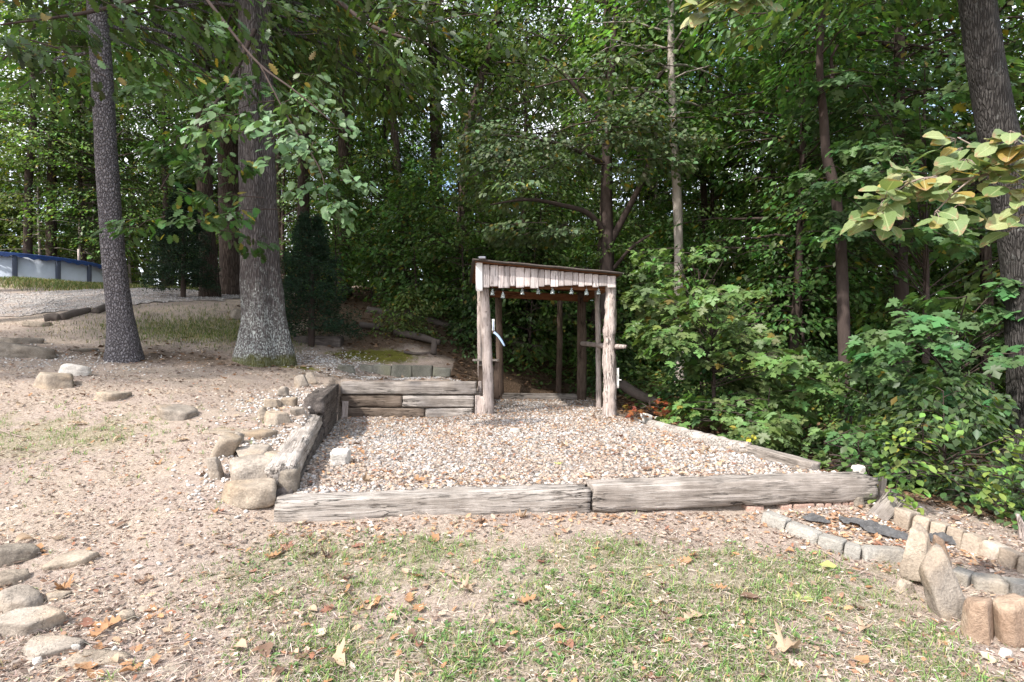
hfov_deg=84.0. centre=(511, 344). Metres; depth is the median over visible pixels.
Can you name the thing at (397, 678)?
fallen leaf
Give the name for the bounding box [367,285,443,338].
bush
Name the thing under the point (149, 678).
fallen leaf
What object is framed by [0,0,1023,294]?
sky
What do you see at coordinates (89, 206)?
forest tree
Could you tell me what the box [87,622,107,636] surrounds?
fallen leaf
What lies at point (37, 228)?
understory tree
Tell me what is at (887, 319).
bush
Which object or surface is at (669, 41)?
forest tree
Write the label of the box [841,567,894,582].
twig
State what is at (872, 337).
bush
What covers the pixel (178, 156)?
hanging branch
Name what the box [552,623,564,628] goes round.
fallen leaf
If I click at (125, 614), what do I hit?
stone
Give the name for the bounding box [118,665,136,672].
fallen leaf
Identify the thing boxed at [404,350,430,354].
fallen log
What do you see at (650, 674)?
fallen leaf
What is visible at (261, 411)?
stone
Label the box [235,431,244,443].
stone
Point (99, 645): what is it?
fallen leaf
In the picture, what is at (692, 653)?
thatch
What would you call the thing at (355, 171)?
sapling
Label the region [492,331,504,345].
bracket
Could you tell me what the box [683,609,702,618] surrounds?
fallen leaf
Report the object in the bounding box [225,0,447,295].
forest tree
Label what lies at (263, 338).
oak tree
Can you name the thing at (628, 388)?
fallen log
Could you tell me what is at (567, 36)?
forest tree
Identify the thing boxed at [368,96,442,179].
forest tree
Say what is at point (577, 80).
forest tree
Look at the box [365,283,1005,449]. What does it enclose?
ground cover
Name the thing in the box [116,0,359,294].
forest tree
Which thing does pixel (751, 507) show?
brick
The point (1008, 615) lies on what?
stone
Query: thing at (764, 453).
edge timber
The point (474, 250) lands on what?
bush
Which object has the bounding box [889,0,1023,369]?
understory tree
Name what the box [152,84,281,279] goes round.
understory tree
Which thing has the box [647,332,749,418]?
bush
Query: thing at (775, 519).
kerb block
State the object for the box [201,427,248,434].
stone
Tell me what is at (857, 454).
weedy shrub
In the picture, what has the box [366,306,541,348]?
fallen log
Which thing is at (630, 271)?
bush
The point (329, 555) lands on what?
fallen leaf
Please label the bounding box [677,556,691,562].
fallen leaf
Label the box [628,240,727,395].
maple sapling
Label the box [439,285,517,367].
bush
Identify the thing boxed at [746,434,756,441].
yellow sprig
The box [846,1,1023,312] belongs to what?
understory tree
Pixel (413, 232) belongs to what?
sapling
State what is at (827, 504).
brick
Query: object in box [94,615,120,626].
fallen leaf
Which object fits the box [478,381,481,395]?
wooden stake
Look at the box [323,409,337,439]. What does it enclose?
railroad tie
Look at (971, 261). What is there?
sapling
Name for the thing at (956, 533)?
kerb block
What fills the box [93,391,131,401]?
stone
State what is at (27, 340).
stone
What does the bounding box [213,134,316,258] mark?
understory tree
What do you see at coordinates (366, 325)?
fallen log
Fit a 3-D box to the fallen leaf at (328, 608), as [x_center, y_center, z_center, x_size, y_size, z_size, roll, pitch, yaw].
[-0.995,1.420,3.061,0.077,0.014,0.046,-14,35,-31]
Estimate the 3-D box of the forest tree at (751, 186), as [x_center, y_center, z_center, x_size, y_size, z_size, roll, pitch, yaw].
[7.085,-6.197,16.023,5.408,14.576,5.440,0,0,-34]
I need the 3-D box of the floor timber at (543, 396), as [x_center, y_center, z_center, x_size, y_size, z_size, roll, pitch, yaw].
[0.531,1.115,12.165,1.736,0.159,0.156,0,0,8]
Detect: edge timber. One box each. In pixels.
[646,420,752,452]
[744,445,820,470]
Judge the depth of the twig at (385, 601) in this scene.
3.06 m
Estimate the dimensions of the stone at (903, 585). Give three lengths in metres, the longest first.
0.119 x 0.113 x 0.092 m
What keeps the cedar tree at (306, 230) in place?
on the ground at (380, 352)
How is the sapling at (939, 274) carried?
on the ground at (380, 352)
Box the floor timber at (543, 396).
[502,393,576,399]
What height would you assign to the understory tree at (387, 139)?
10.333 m
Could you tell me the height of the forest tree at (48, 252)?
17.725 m
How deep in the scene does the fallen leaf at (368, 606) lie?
3.07 m
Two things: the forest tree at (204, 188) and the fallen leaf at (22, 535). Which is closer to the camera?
the fallen leaf at (22, 535)
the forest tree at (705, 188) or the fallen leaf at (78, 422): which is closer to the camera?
the fallen leaf at (78, 422)
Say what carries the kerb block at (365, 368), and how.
on the ground at (380, 352)
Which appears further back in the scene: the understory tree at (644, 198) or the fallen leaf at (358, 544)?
the understory tree at (644, 198)
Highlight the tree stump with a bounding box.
[430,338,436,354]
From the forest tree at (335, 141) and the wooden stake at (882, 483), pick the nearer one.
the wooden stake at (882, 483)
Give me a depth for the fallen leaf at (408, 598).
3.17 m
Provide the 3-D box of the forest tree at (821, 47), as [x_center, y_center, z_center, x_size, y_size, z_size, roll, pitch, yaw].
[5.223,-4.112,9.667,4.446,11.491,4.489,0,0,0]
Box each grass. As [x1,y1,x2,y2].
[0,276,198,291]
[0,396,997,519]
[0,467,1018,681]
[21,302,326,353]
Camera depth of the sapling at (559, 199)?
16.29 m
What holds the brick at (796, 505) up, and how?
on the ground at (380, 352)
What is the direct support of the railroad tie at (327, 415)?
on the railroad tie at (330, 425)
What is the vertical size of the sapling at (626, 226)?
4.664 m
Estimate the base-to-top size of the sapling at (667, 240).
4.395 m
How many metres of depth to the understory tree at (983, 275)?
11.29 m
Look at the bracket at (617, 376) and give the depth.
9.05 m
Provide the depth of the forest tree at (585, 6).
22.12 m
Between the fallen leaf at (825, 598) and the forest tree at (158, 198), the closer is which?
the fallen leaf at (825, 598)
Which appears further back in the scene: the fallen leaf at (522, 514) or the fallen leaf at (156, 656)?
the fallen leaf at (522, 514)
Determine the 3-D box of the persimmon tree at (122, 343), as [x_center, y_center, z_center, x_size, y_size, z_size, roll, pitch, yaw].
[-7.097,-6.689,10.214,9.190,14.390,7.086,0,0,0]
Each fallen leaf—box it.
[15,532,33,541]
[50,532,64,539]
[54,573,74,588]
[67,420,87,423]
[74,661,97,668]
[79,617,95,626]
[86,668,104,678]
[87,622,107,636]
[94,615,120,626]
[94,642,102,648]
[110,654,118,661]
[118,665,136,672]
[134,576,147,583]
[138,604,156,613]
[143,675,154,681]
[148,603,156,612]
[149,653,160,664]
[162,621,172,631]
[217,574,236,577]
[231,638,246,648]
[251,673,276,681]
[258,641,272,656]
[264,550,280,556]
[266,585,283,596]
[275,666,284,674]
[280,541,293,550]
[294,650,309,658]
[308,604,316,610]
[314,628,325,636]
[320,604,333,612]
[321,547,336,557]
[322,637,345,666]
[351,542,363,546]
[360,597,374,608]
[361,472,372,481]
[387,613,396,619]
[395,668,404,681]
[402,626,410,634]
[404,592,413,601]
[407,627,415,638]
[412,603,425,610]
[412,673,420,681]
[414,474,424,480]
[415,638,423,646]
[431,533,439,541]
[460,574,473,591]
[491,638,510,651]
[516,593,535,602]
[517,509,526,516]
[525,599,539,605]
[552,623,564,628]
[562,639,573,647]
[645,671,661,677]
[654,596,664,602]
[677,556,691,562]
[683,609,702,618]
[709,583,727,588]
[740,592,760,598]
[771,620,800,651]
[789,657,804,667]
[794,591,812,602]
[819,560,836,567]
[823,596,832,604]
[853,655,869,664]
[856,614,873,630]
[980,652,995,659]
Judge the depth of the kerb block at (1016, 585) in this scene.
3.60 m
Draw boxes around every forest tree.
[0,0,64,233]
[0,0,117,253]
[0,0,141,256]
[0,0,153,260]
[0,0,168,264]
[0,0,178,261]
[0,23,29,188]
[0,93,42,247]
[2,35,150,234]
[65,0,317,296]
[73,58,174,275]
[91,0,216,284]
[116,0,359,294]
[120,8,218,240]
[121,59,190,282]
[132,8,217,286]
[133,105,216,285]
[213,0,337,276]
[213,56,335,233]
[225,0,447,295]
[237,2,390,292]
[276,3,358,279]
[282,96,355,263]
[283,3,450,284]
[286,41,372,203]
[297,0,468,293]
[334,0,511,298]
[355,18,445,285]
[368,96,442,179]
[379,0,556,257]
[395,0,551,226]
[410,0,582,311]
[478,0,689,372]
[492,0,621,291]
[531,56,600,226]
[540,0,666,178]
[553,0,793,381]
[560,0,725,268]
[564,0,729,218]
[612,0,778,286]
[630,3,759,235]
[681,0,870,346]
[688,0,919,423]
[711,7,870,259]
[724,2,914,166]
[728,0,1023,375]
[908,21,1015,334]
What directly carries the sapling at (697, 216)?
on the ground at (380, 352)
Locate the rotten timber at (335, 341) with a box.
[293,336,343,347]
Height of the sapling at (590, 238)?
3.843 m
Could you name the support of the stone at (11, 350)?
on the ground at (380, 352)
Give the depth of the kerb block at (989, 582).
3.63 m
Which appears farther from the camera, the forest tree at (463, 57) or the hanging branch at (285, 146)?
the forest tree at (463, 57)
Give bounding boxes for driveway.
[0,288,239,316]
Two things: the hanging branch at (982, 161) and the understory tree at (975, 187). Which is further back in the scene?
the understory tree at (975, 187)
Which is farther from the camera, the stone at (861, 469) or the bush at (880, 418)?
the bush at (880, 418)
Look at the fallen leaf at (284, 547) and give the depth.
3.80 m
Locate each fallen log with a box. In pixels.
[359,321,380,329]
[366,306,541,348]
[393,328,441,344]
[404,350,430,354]
[619,380,661,405]
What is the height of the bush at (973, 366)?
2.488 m
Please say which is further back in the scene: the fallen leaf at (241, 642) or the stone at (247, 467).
the stone at (247, 467)
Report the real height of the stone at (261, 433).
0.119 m
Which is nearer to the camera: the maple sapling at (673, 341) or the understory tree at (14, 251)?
the maple sapling at (673, 341)
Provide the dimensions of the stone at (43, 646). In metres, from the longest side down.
0.284 x 0.190 x 0.082 m
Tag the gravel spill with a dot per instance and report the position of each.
(288, 429)
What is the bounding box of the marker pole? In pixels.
[77,249,79,259]
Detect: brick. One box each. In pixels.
[741,504,763,511]
[776,503,791,509]
[789,502,814,508]
[812,502,823,506]
[822,502,831,506]
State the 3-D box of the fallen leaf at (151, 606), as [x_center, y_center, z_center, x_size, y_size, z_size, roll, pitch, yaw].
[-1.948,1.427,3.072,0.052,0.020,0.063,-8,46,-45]
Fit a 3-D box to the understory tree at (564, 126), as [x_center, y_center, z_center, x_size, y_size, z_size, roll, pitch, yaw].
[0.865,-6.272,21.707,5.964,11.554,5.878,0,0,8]
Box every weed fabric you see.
[802,513,830,522]
[838,516,908,539]
[928,532,956,544]
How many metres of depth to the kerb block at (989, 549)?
4.03 m
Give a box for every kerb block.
[360,364,372,372]
[372,364,391,375]
[391,365,411,377]
[412,365,432,376]
[432,367,450,376]
[760,510,791,530]
[784,521,821,543]
[817,533,846,554]
[844,541,860,560]
[860,544,904,563]
[893,507,920,530]
[912,515,935,532]
[929,520,950,533]
[946,526,967,549]
[953,566,973,587]
[960,532,987,553]
[971,572,1009,594]
[977,540,1010,560]
[996,547,1023,568]
[1001,576,1023,595]
[1016,556,1023,573]
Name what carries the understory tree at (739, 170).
on the ground at (380, 352)
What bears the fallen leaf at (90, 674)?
on the ground at (380, 352)
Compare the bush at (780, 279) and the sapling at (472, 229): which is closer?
the bush at (780, 279)
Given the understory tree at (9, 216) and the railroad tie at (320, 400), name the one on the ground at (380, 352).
the understory tree at (9, 216)
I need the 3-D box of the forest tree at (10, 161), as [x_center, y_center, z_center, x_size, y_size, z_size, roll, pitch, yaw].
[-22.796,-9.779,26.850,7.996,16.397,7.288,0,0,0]
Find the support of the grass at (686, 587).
on the ground at (380, 352)
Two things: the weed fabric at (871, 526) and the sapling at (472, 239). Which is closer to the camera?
the weed fabric at (871, 526)
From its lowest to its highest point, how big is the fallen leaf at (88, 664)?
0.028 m
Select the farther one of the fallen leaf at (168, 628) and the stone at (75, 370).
the stone at (75, 370)
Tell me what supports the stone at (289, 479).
on the ground at (380, 352)
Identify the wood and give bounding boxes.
[0,125,995,334]
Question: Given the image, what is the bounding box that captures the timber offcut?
[867,489,905,521]
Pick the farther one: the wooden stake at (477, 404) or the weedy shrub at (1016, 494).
the wooden stake at (477, 404)
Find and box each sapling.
[281,170,389,302]
[315,143,423,300]
[327,132,426,290]
[351,172,470,316]
[400,153,523,329]
[418,229,467,297]
[441,181,532,286]
[467,187,556,306]
[469,214,575,346]
[485,158,597,330]
[535,212,656,381]
[563,231,596,332]
[568,203,673,356]
[595,209,688,336]
[613,195,688,320]
[617,218,745,376]
[619,283,848,430]
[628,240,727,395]
[633,204,722,320]
[654,388,852,471]
[694,263,733,308]
[696,245,775,333]
[725,264,821,369]
[778,227,922,386]
[804,277,1023,473]
[862,259,1002,379]
[910,251,993,349]
[956,242,1005,374]
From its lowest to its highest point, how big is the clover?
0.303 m
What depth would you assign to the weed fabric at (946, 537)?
4.22 m
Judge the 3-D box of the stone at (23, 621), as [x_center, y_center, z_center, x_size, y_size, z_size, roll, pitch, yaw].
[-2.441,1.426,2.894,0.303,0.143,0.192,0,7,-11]
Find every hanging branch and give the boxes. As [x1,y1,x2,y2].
[0,0,520,108]
[85,28,294,263]
[180,0,380,235]
[679,0,783,28]
[684,0,958,63]
[840,129,1023,247]
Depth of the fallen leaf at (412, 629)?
2.85 m
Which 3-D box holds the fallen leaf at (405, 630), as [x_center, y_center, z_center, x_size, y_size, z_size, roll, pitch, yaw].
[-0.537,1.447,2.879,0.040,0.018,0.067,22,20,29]
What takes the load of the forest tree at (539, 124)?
on the ground at (380, 352)
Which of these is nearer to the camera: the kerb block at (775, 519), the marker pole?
the kerb block at (775, 519)
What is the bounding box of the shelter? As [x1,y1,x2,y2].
[469,256,626,416]
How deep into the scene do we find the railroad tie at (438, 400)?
9.52 m
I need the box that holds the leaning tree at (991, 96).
[757,0,1023,498]
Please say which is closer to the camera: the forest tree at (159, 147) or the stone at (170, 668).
the stone at (170, 668)
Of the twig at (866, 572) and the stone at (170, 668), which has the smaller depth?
the stone at (170, 668)
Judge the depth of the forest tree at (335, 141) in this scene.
42.09 m
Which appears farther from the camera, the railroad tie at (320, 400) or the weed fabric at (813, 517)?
the railroad tie at (320, 400)
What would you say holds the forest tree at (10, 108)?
on the ground at (380, 352)
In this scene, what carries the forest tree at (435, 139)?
on the ground at (380, 352)
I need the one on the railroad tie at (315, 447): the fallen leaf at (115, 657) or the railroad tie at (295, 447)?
the railroad tie at (295, 447)
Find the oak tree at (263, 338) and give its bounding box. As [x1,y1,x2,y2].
[0,0,534,366]
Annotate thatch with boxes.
[0,359,1023,681]
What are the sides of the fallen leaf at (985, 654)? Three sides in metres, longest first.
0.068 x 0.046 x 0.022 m
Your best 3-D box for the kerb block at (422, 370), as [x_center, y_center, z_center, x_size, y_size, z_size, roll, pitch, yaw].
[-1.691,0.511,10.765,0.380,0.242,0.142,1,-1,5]
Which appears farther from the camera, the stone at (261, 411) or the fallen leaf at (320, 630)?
the stone at (261, 411)
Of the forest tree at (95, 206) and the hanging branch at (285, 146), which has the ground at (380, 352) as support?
the forest tree at (95, 206)
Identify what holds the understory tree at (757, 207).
on the ground at (380, 352)
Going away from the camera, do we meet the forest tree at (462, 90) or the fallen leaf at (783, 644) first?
the fallen leaf at (783, 644)
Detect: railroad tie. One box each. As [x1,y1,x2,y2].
[264,414,322,484]
[273,484,590,521]
[276,427,323,496]
[303,384,338,413]
[318,398,337,427]
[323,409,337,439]
[340,381,476,394]
[340,395,402,406]
[348,407,424,417]
[402,395,474,406]
[425,408,472,417]
[586,471,878,511]
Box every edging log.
[43,313,59,321]
[59,307,90,319]
[91,304,105,313]
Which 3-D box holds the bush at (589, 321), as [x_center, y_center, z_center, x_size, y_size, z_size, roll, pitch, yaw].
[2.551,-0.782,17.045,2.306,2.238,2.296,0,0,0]
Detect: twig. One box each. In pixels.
[0,429,25,437]
[85,641,154,648]
[169,637,214,644]
[207,503,234,514]
[260,542,302,544]
[384,600,414,623]
[820,549,864,568]
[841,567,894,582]
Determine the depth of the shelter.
9.23 m
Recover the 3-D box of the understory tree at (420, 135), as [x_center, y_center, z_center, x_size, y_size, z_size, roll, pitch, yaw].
[-4.539,-6.397,20.192,5.612,9.918,5.125,0,0,28]
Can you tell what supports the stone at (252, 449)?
on the ground at (380, 352)
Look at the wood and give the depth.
35.25 m
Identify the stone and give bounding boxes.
[0,337,44,343]
[0,342,56,358]
[0,543,40,567]
[0,568,29,587]
[0,585,44,613]
[0,605,65,638]
[21,321,51,326]
[21,635,85,660]
[33,372,73,389]
[41,550,99,570]
[44,591,72,602]
[58,363,91,376]
[60,649,130,667]
[70,348,98,351]
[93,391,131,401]
[118,609,135,621]
[145,649,159,657]
[156,404,197,420]
[161,661,188,670]
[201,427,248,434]
[206,456,224,479]
[210,433,242,457]
[221,478,276,509]
[229,309,240,319]
[229,454,270,480]
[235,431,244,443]
[236,444,274,456]
[240,429,277,438]
[257,407,267,420]
[263,399,281,407]
[263,410,291,425]
[264,451,279,456]
[276,386,288,396]
[277,462,300,492]
[280,397,297,406]
[290,407,305,414]
[294,375,308,386]
[305,372,317,384]
[336,364,354,373]
[509,428,520,433]
[851,464,865,473]
[853,496,864,506]
[895,578,914,594]
[899,522,931,581]
[918,543,965,620]
[932,534,951,564]
[960,596,993,645]
[992,593,1023,647]
[998,647,1012,658]
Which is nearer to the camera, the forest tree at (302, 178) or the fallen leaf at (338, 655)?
the fallen leaf at (338, 655)
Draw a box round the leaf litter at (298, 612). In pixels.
[0,318,1023,681]
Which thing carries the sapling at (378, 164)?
on the ground at (380, 352)
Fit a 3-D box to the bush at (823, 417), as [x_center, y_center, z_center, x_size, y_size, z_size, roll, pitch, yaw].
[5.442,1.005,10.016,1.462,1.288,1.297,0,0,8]
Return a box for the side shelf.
[472,359,498,398]
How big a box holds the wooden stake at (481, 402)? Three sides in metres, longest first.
0.399 x 0.075 x 0.060 m
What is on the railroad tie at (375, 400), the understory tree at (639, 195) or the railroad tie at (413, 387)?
the railroad tie at (413, 387)
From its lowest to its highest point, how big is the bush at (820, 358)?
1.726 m
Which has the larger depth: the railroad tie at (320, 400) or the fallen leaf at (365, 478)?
the railroad tie at (320, 400)
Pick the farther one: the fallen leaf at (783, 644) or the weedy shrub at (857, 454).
the weedy shrub at (857, 454)
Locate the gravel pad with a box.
[293,398,808,493]
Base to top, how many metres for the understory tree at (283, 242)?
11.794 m
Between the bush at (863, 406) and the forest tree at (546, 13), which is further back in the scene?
the forest tree at (546, 13)
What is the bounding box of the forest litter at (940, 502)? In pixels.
[55,287,1021,528]
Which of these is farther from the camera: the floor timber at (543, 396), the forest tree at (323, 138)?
the forest tree at (323, 138)
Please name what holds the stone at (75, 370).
on the ground at (380, 352)
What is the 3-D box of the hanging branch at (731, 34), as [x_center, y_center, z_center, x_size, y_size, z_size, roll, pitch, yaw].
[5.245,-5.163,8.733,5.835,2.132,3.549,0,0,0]
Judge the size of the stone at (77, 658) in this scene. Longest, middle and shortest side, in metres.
0.315 x 0.129 x 0.058 m
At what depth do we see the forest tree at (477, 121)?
20.97 m
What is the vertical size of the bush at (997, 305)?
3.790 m
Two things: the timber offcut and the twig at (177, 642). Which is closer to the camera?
the twig at (177, 642)
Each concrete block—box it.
[330,448,350,464]
[639,413,652,422]
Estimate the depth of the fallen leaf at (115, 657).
2.60 m
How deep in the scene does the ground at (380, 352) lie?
3.93 m
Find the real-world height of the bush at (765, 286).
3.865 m
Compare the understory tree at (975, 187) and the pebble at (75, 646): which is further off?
the understory tree at (975, 187)
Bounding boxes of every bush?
[347,154,473,301]
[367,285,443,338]
[439,207,521,315]
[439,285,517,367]
[459,211,594,371]
[464,216,558,335]
[529,300,570,333]
[566,293,624,337]
[567,295,635,363]
[567,332,651,398]
[614,239,665,327]
[621,337,668,378]
[647,329,716,382]
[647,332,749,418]
[702,331,780,392]
[720,190,893,385]
[723,232,836,369]
[729,365,787,396]
[739,260,804,348]
[777,338,860,411]
[791,261,869,353]
[793,371,869,423]
[799,351,961,474]
[801,326,857,353]
[827,391,996,495]
[836,279,936,362]
[837,319,921,399]
[837,360,1023,514]
[930,334,1005,400]
[945,377,1000,458]
[972,297,1005,390]
[979,366,1005,394]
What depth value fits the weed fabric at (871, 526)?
4.35 m
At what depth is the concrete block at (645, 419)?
8.56 m
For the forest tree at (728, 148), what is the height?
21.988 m
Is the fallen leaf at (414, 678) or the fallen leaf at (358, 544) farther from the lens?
the fallen leaf at (358, 544)
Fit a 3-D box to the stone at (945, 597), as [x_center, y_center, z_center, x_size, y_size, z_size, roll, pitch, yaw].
[2.554,1.410,3.376,0.298,0.416,0.161,-18,-2,-16]
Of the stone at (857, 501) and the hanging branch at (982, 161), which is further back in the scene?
the stone at (857, 501)
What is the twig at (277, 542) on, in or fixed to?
on the ground at (380, 352)
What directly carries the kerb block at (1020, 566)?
on the ground at (380, 352)
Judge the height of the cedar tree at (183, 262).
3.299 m
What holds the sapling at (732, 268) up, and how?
on the ground at (380, 352)
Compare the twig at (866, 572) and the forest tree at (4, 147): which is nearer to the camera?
the twig at (866, 572)
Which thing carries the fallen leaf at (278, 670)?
on the ground at (380, 352)
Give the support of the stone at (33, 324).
on the ground at (380, 352)
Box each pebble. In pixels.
[32,656,42,665]
[69,644,80,652]
[142,659,150,667]
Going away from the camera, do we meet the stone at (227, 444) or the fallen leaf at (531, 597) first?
the fallen leaf at (531, 597)
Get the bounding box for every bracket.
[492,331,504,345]
[616,368,621,387]
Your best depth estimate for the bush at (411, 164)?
16.71 m
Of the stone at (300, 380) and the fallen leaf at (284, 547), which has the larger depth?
the stone at (300, 380)
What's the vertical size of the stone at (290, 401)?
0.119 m
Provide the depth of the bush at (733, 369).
13.35 m
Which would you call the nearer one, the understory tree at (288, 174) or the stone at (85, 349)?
the stone at (85, 349)
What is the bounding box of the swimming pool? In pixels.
[0,251,102,281]
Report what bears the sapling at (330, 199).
on the ground at (380, 352)
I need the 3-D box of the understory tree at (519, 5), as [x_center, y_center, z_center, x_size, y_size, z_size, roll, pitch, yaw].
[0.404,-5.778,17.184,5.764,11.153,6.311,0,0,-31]
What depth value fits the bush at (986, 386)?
8.92 m
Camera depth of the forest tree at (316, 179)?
37.22 m
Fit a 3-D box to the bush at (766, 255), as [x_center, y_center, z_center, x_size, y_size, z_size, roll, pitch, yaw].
[6.545,-0.947,12.947,3.822,5.196,3.918,0,0,33]
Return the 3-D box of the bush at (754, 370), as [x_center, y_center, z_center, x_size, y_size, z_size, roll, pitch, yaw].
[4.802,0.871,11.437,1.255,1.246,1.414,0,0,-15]
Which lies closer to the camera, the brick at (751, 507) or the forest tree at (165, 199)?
the brick at (751, 507)
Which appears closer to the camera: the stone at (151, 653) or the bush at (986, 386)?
the stone at (151, 653)
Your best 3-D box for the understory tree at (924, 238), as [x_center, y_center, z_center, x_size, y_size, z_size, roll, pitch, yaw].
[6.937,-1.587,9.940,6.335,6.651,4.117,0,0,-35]
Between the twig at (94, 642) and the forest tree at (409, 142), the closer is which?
the twig at (94, 642)
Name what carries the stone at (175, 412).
on the ground at (380, 352)
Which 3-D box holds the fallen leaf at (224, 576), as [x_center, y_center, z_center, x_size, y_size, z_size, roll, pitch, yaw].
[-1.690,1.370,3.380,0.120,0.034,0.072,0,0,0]
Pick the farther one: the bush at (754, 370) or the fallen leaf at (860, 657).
the bush at (754, 370)
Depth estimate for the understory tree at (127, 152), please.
27.32 m
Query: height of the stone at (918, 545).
0.374 m
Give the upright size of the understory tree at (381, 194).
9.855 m
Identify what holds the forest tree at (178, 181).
on the ground at (380, 352)
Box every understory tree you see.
[0,112,100,259]
[0,136,36,248]
[0,143,78,258]
[2,11,190,266]
[67,157,177,284]
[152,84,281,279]
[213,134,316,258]
[216,72,336,289]
[275,133,373,283]
[276,89,392,265]
[311,26,454,291]
[324,75,453,266]
[353,137,416,277]
[409,0,762,379]
[422,10,570,236]
[428,86,521,259]
[429,0,621,316]
[470,32,612,263]
[533,22,686,268]
[566,42,729,291]
[583,129,723,319]
[618,85,757,274]
[621,0,828,298]
[646,0,982,385]
[682,82,818,323]
[686,0,929,351]
[714,111,878,315]
[760,0,1023,322]
[774,0,1023,405]
[777,59,1023,363]
[808,0,973,312]
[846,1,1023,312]
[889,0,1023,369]
[906,8,1023,335]
[922,83,1022,333]
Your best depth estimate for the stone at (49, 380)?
7.44 m
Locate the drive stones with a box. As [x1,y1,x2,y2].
[0,287,238,314]
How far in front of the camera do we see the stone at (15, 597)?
3.09 m
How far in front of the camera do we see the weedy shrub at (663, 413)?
9.12 m
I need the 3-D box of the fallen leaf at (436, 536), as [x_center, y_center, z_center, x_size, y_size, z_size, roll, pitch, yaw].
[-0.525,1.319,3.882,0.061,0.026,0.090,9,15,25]
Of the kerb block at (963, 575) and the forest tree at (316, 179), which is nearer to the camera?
the kerb block at (963, 575)
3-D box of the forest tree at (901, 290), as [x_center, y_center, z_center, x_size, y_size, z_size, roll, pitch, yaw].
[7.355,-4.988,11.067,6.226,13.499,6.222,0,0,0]
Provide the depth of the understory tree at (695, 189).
23.46 m
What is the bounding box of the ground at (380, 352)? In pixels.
[0,280,1023,681]
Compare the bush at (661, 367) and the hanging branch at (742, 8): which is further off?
the bush at (661, 367)
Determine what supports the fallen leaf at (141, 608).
on the ground at (380, 352)
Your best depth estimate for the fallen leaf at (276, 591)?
3.20 m
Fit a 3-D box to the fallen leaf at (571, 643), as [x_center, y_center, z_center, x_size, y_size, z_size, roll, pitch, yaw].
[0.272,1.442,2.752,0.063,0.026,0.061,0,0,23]
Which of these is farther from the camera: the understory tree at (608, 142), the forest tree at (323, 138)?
the forest tree at (323, 138)
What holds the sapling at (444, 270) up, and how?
on the ground at (380, 352)
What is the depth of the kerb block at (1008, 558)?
3.92 m
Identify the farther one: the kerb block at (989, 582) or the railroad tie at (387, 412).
the railroad tie at (387, 412)
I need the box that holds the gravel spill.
[0,340,973,571]
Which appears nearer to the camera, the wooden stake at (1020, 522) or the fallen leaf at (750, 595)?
the fallen leaf at (750, 595)
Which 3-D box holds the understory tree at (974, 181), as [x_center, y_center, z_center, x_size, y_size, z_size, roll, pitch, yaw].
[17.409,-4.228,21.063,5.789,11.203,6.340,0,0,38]
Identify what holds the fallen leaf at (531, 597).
on the ground at (380, 352)
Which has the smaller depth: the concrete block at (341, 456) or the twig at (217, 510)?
the twig at (217, 510)
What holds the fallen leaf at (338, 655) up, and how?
on the ground at (380, 352)
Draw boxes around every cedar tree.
[140,183,222,296]
[280,206,367,346]
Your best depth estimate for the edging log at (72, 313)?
12.24 m
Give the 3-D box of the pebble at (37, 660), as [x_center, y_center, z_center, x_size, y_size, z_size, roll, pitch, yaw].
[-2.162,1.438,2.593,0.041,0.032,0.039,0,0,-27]
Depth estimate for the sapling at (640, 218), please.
17.91 m
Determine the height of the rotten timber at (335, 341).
0.280 m
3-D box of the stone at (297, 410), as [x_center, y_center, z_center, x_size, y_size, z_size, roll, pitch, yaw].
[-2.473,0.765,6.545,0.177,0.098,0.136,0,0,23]
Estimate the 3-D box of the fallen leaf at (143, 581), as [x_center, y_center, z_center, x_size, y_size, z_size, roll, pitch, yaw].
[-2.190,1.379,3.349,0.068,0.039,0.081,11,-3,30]
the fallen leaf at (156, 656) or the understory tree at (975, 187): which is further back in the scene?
the understory tree at (975, 187)
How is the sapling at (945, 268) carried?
on the ground at (380, 352)
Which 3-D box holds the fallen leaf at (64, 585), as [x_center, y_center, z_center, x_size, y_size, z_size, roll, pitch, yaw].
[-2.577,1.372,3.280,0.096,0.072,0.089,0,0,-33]
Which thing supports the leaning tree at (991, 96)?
on the ground at (380, 352)
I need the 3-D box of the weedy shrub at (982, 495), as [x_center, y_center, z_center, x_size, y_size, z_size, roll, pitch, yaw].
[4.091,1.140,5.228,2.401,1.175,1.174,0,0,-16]
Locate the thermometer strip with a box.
[492,319,494,330]
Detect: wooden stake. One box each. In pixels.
[341,401,347,418]
[475,395,480,413]
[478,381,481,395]
[480,396,482,413]
[877,476,886,497]
[1016,513,1023,540]
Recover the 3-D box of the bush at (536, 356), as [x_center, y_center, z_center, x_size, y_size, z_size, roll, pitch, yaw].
[0.480,-1.117,14.207,3.291,4.475,3.374,0,0,41]
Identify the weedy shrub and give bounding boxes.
[622,398,690,422]
[803,416,956,492]
[867,413,1023,523]
[924,465,1023,529]
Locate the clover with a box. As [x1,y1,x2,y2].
[188,529,989,681]
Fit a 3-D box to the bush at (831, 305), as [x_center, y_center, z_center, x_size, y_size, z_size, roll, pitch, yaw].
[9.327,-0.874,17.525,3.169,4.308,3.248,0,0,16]
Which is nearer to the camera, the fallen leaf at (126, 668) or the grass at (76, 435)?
the fallen leaf at (126, 668)
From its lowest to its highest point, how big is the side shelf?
0.711 m
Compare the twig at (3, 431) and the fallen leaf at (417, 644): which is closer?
the fallen leaf at (417, 644)
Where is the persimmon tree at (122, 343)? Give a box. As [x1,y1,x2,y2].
[0,0,380,362]

